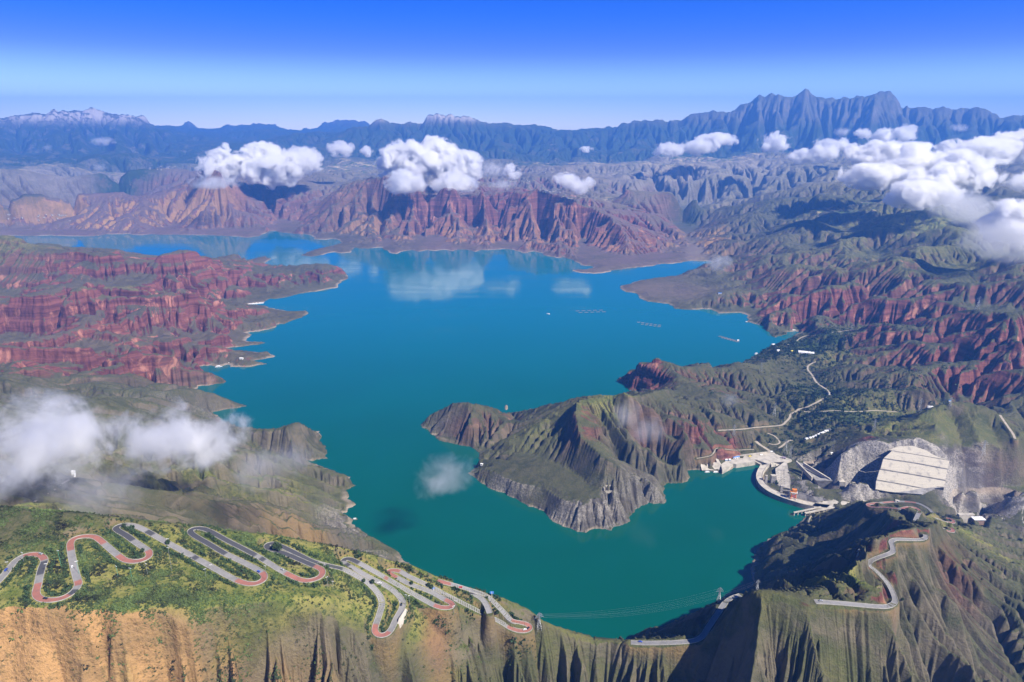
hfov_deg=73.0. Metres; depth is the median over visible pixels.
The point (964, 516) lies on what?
portal block
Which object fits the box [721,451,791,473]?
quay
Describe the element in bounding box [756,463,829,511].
arch dam
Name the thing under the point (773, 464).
retaining wall
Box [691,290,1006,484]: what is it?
woodland
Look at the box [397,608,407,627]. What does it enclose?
buttress wall
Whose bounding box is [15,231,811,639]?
lake
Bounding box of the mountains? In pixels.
[0,88,1023,183]
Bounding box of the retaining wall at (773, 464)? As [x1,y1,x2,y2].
[771,461,784,466]
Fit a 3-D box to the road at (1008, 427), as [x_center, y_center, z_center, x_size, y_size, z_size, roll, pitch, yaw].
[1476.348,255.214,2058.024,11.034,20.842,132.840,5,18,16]
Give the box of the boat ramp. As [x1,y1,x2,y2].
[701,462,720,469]
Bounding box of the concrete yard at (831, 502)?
[812,500,848,511]
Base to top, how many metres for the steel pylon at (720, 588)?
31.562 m
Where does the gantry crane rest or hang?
on the arch dam
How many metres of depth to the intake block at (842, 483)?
1992.76 m
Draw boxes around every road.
[0,523,531,636]
[470,593,491,613]
[631,594,740,644]
[718,361,830,430]
[755,441,770,450]
[799,410,895,411]
[814,534,927,607]
[866,501,932,520]
[999,415,1015,438]
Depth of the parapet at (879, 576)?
1020.25 m
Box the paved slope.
[875,446,949,494]
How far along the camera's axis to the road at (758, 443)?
2221.22 m
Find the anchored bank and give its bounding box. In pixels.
[775,462,790,489]
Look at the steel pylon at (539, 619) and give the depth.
907.88 m
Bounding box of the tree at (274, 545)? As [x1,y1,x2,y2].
[272,541,279,549]
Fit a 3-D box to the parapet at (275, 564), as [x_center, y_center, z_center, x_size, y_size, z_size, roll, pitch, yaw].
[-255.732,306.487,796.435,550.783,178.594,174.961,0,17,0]
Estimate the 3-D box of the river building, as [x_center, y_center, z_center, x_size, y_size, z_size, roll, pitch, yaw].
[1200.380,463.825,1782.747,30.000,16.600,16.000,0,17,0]
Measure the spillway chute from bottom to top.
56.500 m
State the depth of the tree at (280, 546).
830.10 m
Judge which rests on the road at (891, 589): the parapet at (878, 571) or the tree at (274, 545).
the parapet at (878, 571)
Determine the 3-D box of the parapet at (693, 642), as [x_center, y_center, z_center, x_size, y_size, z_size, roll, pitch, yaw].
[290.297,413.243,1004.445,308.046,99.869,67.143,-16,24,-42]
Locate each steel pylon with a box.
[537,613,543,630]
[716,587,722,600]
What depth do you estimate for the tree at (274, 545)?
830.56 m
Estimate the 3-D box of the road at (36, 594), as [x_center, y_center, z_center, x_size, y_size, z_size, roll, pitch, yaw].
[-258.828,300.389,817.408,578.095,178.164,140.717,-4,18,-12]
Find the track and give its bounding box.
[697,448,753,458]
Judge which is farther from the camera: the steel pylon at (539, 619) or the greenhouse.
the greenhouse
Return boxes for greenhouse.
[798,350,814,353]
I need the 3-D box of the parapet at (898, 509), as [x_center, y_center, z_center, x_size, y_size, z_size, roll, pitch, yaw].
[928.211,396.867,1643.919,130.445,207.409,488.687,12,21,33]
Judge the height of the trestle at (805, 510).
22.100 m
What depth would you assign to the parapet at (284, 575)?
808.51 m
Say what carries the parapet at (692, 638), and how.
on the road at (707, 628)
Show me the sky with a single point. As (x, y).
(207, 64)
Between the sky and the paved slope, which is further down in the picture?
the paved slope
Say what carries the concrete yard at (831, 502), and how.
on the terrain at (106, 355)
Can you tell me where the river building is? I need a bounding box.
[971,516,985,524]
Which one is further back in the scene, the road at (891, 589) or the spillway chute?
the spillway chute
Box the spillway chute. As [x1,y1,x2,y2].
[796,461,832,487]
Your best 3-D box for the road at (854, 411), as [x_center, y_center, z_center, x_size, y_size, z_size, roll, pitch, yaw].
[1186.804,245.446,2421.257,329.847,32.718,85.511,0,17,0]
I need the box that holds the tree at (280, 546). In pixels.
[275,543,282,549]
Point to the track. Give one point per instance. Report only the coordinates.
(727, 449)
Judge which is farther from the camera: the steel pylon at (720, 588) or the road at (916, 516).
the road at (916, 516)
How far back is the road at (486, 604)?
883.08 m
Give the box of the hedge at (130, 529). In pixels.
[0,516,537,661]
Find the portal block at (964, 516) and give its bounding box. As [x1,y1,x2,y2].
[957,513,968,522]
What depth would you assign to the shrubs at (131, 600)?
745.34 m
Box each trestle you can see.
[793,506,820,515]
[804,506,834,515]
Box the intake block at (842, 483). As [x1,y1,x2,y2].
[838,480,844,488]
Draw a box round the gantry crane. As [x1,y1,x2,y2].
[790,488,797,499]
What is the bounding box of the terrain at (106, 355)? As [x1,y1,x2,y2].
[0,155,1023,681]
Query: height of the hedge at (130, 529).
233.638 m
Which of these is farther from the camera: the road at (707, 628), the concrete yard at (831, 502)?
the concrete yard at (831, 502)
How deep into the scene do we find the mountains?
13879.11 m
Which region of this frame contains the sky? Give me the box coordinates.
[0,0,1023,129]
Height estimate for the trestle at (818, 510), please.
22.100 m
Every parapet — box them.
[0,523,526,632]
[0,526,532,637]
[631,593,738,640]
[631,596,741,644]
[814,535,923,604]
[816,535,927,608]
[866,501,933,519]
[869,502,925,518]
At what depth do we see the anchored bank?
2036.12 m
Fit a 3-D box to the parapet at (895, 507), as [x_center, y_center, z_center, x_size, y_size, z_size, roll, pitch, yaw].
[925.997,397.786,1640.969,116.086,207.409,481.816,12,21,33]
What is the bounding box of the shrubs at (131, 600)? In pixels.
[0,505,515,681]

